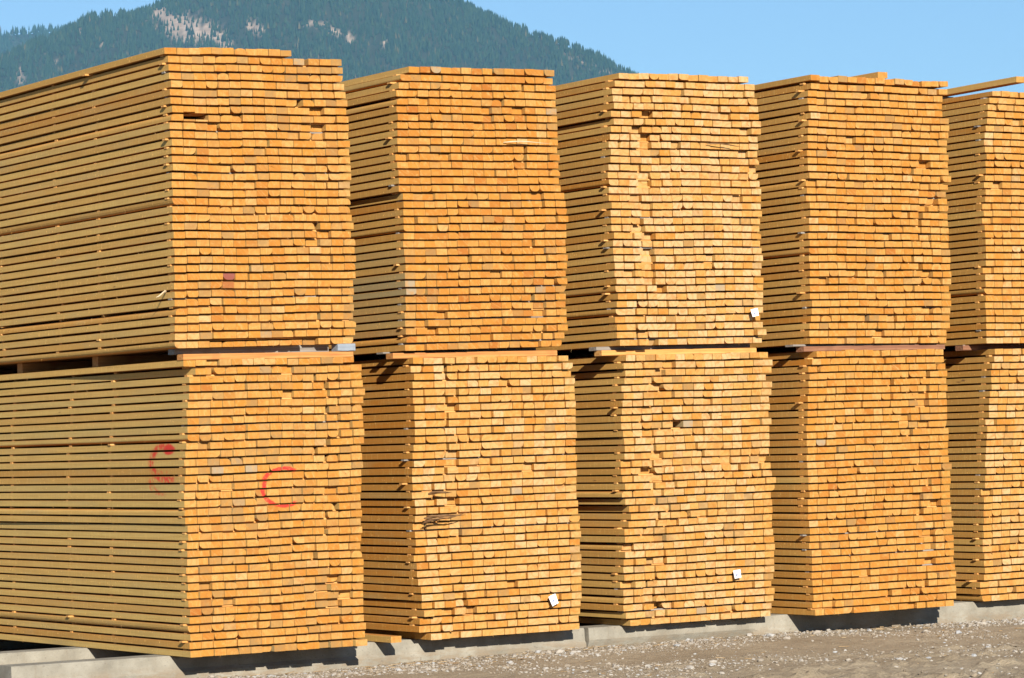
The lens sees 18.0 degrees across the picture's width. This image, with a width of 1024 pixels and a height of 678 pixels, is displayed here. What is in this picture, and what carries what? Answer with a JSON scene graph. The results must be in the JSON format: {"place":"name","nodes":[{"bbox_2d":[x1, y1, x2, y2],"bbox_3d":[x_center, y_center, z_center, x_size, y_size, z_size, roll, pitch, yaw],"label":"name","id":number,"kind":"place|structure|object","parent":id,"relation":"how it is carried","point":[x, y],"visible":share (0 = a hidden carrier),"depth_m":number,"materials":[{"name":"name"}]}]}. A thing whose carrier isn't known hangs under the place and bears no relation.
{"place":"outdoors","nodes":[
{"label":"outdoors","id":0,"kind":"place"},
{"bbox_2d":[0,33,49,53],"bbox_3d":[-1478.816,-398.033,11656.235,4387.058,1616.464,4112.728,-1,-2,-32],"label":"ridge","id":1,"kind":"structure","parent":0,"point":[18,39],"depth_m":12358.90,"materials":[{"name":"soil"}]},
{"bbox_2d":[0,23,63,52],"bbox_3d":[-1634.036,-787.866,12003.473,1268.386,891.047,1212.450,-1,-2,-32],"label":"forest","id":2,"kind":"object","parent":1,"relation":"on","point":[7,40],"visible":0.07,"depth_m":12376.58,"materials":[{"name":"green plant"}]},
{"bbox_2d":[0,0,623,91],"bbox_3d":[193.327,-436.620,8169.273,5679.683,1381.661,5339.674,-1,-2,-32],"label":"mountain","id":3,"kind":"structure","parent":0,"point":[204,26],"depth_m":8709.81,"materials":[{"name":"plant"}]},
{"bbox_2d":[0,0,637,91],"bbox_3d":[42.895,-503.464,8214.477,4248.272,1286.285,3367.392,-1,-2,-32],"label":"forest","id":4,"kind":"object","parent":3,"relation":"on","point":[89,21],"visible":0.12,"depth_m":8743.07,"materials":[{"name":"green plant"}]},
{"bbox_2d":[0,617,1023,677],"bbox_3d":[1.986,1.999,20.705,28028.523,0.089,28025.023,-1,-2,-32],"label":"ground","id":5,"kind":"structure","parent":0,"point":[951,660],"depth_m":20.39,"materials":[{"name":"grey gravel"}]},
{"bbox_2d":[0,639,59,648],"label":"concrete sleeper","id":6,"kind":"object","parent":5,"relation":"on","point":[8,644],"visible":0.01,"depth_m":23.95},
{"bbox_2d":[0,356,366,657],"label":"lumber stack","id":7,"kind":"object","parent":6,"relation":"on","point":[160,508],"visible":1,"depth_m":20.47,"materials":[{"name":"wood"}]},
{"bbox_2d":[0,369,16,374],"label":"bearer timber","id":8,"kind":"object","parent":7,"relation":"on","point":[8,371],"visible":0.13,"depth_m":24.24,"materials":[{"name":"brown wood"}]},
{"bbox_2d":[17,361,91,373],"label":"bearer timber","id":9,"kind":"object","parent":7,"relation":"on","point":[36,367],"visible":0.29,"depth_m":22.29,"materials":[{"name":"brown wood"}]},
{"bbox_2d":[92,354,176,366],"bbox_3d":[-2.236,0.136,21.455,1.158,0.090,0.092,-1,-2,-32],"label":"bearer timber","id":10,"kind":"object","parent":7,"relation":"on","point":[100,361],"visible":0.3,"depth_m":21.23,"materials":[{"name":"brown wood"}]},
{"bbox_2d":[177,351,352,360],"bbox_3d":[-1.547,0.106,20.336,1.198,0.040,0.092,-1,-2,-32],"label":"bearer timber","id":11,"kind":"object","parent":7,"relation":"on","point":[290,355],"visible":1,"depth_m":20.28,"materials":[{"name":"orange wood"}]},
{"bbox_2d":[168,344,328,354],"bbox_3d":[-1.656,0.067,20.370,1.088,0.052,0.092,-1,-2,-32],"label":"bearer timber","id":12,"kind":"object","parent":11,"relation":"on","point":[291,348],"visible":1,"depth_m":20.34,"materials":[{"name":"grey wood"}]},
{"bbox_2d":[0,47,355,369],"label":"lumber stack","id":13,"kind":"object","parent":12,"relation":"on","point":[205,187],"visible":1,"depth_m":20.48,"materials":[{"name":"brown wood"}]},
{"bbox_2d":[331,344,354,351],"bbox_3d":[-1.075,0.055,20.614,0.127,0.047,0.087,-1,-2,-32],"label":"spacer block","id":14,"kind":"object","parent":11,"relation":"on","point":[341,347],"depth_m":20.58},
{"bbox_2d":[0,647,154,664],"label":"concrete sleeper","id":15,"kind":"object","parent":5,"relation":"on","point":[42,655],"visible":0.12,"depth_m":21.14,"materials":[{"name":"grey concrete"}]},
{"bbox_2d":[0,628,585,677],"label":"concrete sleeper","id":16,"kind":"object","parent":5,"relation":"on","point":[371,653],"visible":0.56,"depth_m":20.61,"materials":[{"name":"grey concrete"}]},
{"bbox_2d":[358,633,400,642],"bbox_3d":[-1.634,2.001,22.212,0.082,0.043,3.401,-1,-2,-32],"label":"loose board","id":17,"kind":"object","parent":16,"relation":"on","point":[383,638],"visible":0.17,"depth_m":20.86,"materials":[{"name":"orange wood"}]},
{"bbox_2d":[279,356,581,639],"bbox_3d":[-1.387,1.139,23.336,1.323,1.852,4.979,-1,-2,-32],"label":"lumber stack","id":18,"kind":"object","parent":16,"relation":"on","point":[497,558],"visible":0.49,"depth_m":21.28,"materials":[{"name":"wood"}]},
{"bbox_2d":[428,491,450,494],"bbox_3d":[-0.461,0.998,20.965,0.171,0.025,0.034,-1,-2,-26],"label":"wood splinter","id":19,"kind":"object","parent":18,"relation":"attached to","point":[434,492],"visible":1,"depth_m":20.94,"materials":[{"name":"brown wood"}]},
{"bbox_2d":[423,512,465,523],"bbox_3d":[-0.430,1.162,20.967,0.321,0.065,0.042,-1,-2,-29],"label":"wood splinter","id":20,"kind":"object","parent":18,"relation":"attached to","point":[438,517],"visible":1,"depth_m":20.93,"materials":[{"name":"brown wood"}]},
{"bbox_2d":[377,347,535,353],"bbox_3d":[-0.363,0.079,21.460,1.179,0.029,0.091,-1,-2,-32],"label":"bearer timber","id":21,"kind":"object","parent":18,"relation":"on","point":[508,349],"visible":0.78,"depth_m":21.48,"materials":[{"name":"brown wood"}]},
{"bbox_2d":[294,66,567,359],"bbox_3d":[-1.478,-0.759,23.379,1.310,1.871,4.969,-1,-2,-32],"label":"lumber stack","id":22,"kind":"object","parent":21,"relation":"on","point":[456,211],"visible":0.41,"depth_m":21.30,"materials":[{"name":"brown wood"}]},
{"bbox_2d":[503,141,538,142],"bbox_3d":[0.104,-1.308,21.466,0.360,0.014,0.022,-1,-2,-30],"label":"wood splinter","id":23,"kind":"object","parent":22,"relation":"attached to","point":[520,141],"visible":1,"depth_m":21.43,"materials":[{"name":"beige wood"}]},
{"bbox_2d":[386,350,556,358],"bbox_3d":[-0.259,0.104,21.324,1.264,0.041,0.091,-1,-2,-32],"label":"bearer timber","id":24,"kind":"object","parent":18,"relation":"on","point":[470,354],"visible":1,"depth_m":21.27,"materials":[{"name":"wood"}]},
{"bbox_2d":[549,594,557,605],"bbox_3d":[0.276,1.730,21.404,0.058,0.068,0.018,-24,10,-30],"label":"paper tag","id":25,"kind":"object","parent":18,"relation":"attached to","point":[553,599],"visible":1,"depth_m":21.41,"materials":[{"name":"white paper"}]},
{"bbox_2d":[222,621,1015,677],"bbox_3d":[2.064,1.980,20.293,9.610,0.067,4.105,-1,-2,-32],"label":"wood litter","id":26,"kind":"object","parent":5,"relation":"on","point":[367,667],"visible":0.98,"depth_m":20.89,"materials":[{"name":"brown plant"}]},
{"bbox_2d":[572,600,962,625],"bbox_3d":[1.842,2.130,24.229,4.850,0.298,0.262,-1,-2,-32],"label":"concrete sleeper","id":27,"kind":"object","parent":5,"relation":"on","point":[585,624],"depth_m":23.30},
{"bbox_2d":[579,599,1023,646],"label":"concrete sleeper","id":28,"kind":"object","parent":5,"relation":"on","point":[958,611],"visible":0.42,"depth_m":22.67,"materials":[{"name":"grey concrete"}]},
{"bbox_2d":[381,352,775,625],"bbox_3d":[-0.002,1.122,24.223,1.323,1.851,4.972,-1,-2,-32],"label":"lumber stack","id":29,"kind":"object","parent":28,"relation":"on","point":[671,530],"visible":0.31,"depth_m":22.14,"materials":[{"name":"beige wood"}]},
{"bbox_2d":[594,348,755,355],"bbox_3d":[1.133,0.089,22.235,1.293,0.041,0.092,-1,-2,-32],"label":"bearer timber","id":30,"kind":"object","parent":29,"relation":"on","point":[667,351],"visible":1,"depth_m":22.17,"materials":[{"name":"wood"}]},
{"bbox_2d":[589,343,749,350],"bbox_3d":[1.093,0.056,22.270,1.283,0.035,0.092,-1,-2,-32],"label":"bearer timber","id":31,"kind":"object","parent":30,"relation":"on","point":[710,346],"visible":1,"depth_m":22.23,"materials":[{"name":"brown wood"}]},
{"bbox_2d":[382,73,766,359],"bbox_3d":[-0.077,-0.779,24.265,1.304,1.889,4.980,-1,-2,-32],"label":"lumber stack","id":32,"kind":"object","parent":31,"relation":"on","point":[662,197],"visible":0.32,"depth_m":22.19,"materials":[{"name":"wood"}]},
{"bbox_2d":[707,143,738,146],"bbox_3d":[1.479,-1.343,22.341,0.300,0.026,0.022,-1,-2,-29],"label":"wood splinter","id":33,"kind":"object","parent":32,"relation":"attached to","point":[722,143],"visible":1,"depth_m":22.32,"materials":[{"name":"brown wood"}]},
{"bbox_2d":[751,308,758,316],"bbox_3d":[1.684,-0.184,22.393,0.062,0.053,0.018,-12,4,-31],"label":"paper tag","id":34,"kind":"object","parent":32,"relation":"attached to","point":[754,312],"visible":1,"depth_m":22.40,"materials":[{"name":"white paper"}]},
{"bbox_2d":[733,570,740,578],"bbox_3d":[1.549,1.618,22.235,0.066,0.061,0.014,0,-2,-42],"label":"paper tag","id":35,"kind":"object","parent":29,"relation":"attached to","point":[737,573],"visible":1,"depth_m":22.24,"materials":[{"name":"white paper"}]},
{"bbox_2d":[819,349,1023,600],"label":"lumber stack","id":36,"kind":"object","parent":28,"relation":"on","point":[984,420],"visible":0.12,"depth_m":23.62,"materials":[{"name":"beige wood"}]},
{"bbox_2d":[955,344,1023,350],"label":"bearer timber","id":37,"kind":"object","parent":36,"relation":"on","point":[975,347],"visible":0.82,"depth_m":23.79,"materials":[{"name":"brown wood"}]},
{"bbox_2d":[955,344,1015,345],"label":"bearer timber","id":38,"kind":"object","parent":37,"relation":"on","point":[992,344],"visible":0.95,"depth_m":23.90,"materials":[{"name":"brown wood"}]},
{"bbox_2d":[778,91,1023,353],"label":"lumber stack","id":39,"kind":"object","parent":38,"relation":"on","point":[984,147],"visible":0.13,"depth_m":23.73,"materials":[{"name":"brown wood"}]},
{"bbox_2d":[942,76,1023,96],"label":"loose board","id":40,"kind":"object","parent":39,"relation":"on","point":[1015,80],"visible":0.24,"depth_m":24.01,"materials":[{"name":"brown wood"}]},
{"bbox_2d":[0,0,1023,96],"label":"sky","id":41,"kind":"structure","parent":0,"point":[960,43],"materials":[{"name":"blue"}]},
{"bbox_3d":[0.385,2.246,26.593,4.850,0.298,0.262,-1,-2,-32],"label":"concrete sleeper","id":42,"kind":"object","parent":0,"visible":0},
{"bbox_2d":[676,349,955,615],"bbox_3d":[1.307,1.100,24.782,1.311,1.855,4.966,-1,-2,-32],"label":"lumber stack","id":43,"kind":"object","parent":42,"relation":"on","point":[859,525],"visible":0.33,"depth_m":22.68,"materials":[{"name":"wood"}]},
{"bbox_2d":[796,344,944,351],"bbox_3d":[2.537,0.064,22.801,1.255,0.040,0.092,-1,-2,-32],"label":"bearer timber","id":44,"kind":"object","parent":43,"relation":"on","point":[866,347],"visible":1,"depth_m":22.75,"materials":[{"name":"brown wood"}]},
{"bbox_2d":[785,343,939,346],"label":"bearer timber","id":45,"kind":"object","parent":44,"relation":"on","point":[801,345],"visible":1,"depth_m":22.64,"materials":[{"name":"brown wood"}]},
{"bbox_2d":[574,75,950,357],"bbox_3d":[1.306,-0.801,24.876,1.330,1.900,4.963,-1,-2,-32],"label":"lumber stack","id":46,"kind":"object","parent":45,"relation":"on","point":[851,172],"visible":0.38,"depth_m":22.79,"materials":[{"name":"brown wood"}]},
{"bbox_2d":[852,72,886,78],"bbox_3d":[1.685,-1.801,24.466,0.091,0.045,3.601,-1,-2,-32],"label":"loose board","id":47,"kind":"object","parent":46,"relation":"on","point":[877,75],"visible":0.15,"depth_m":22.95,"materials":[{"name":"brown wood"}]}
]}

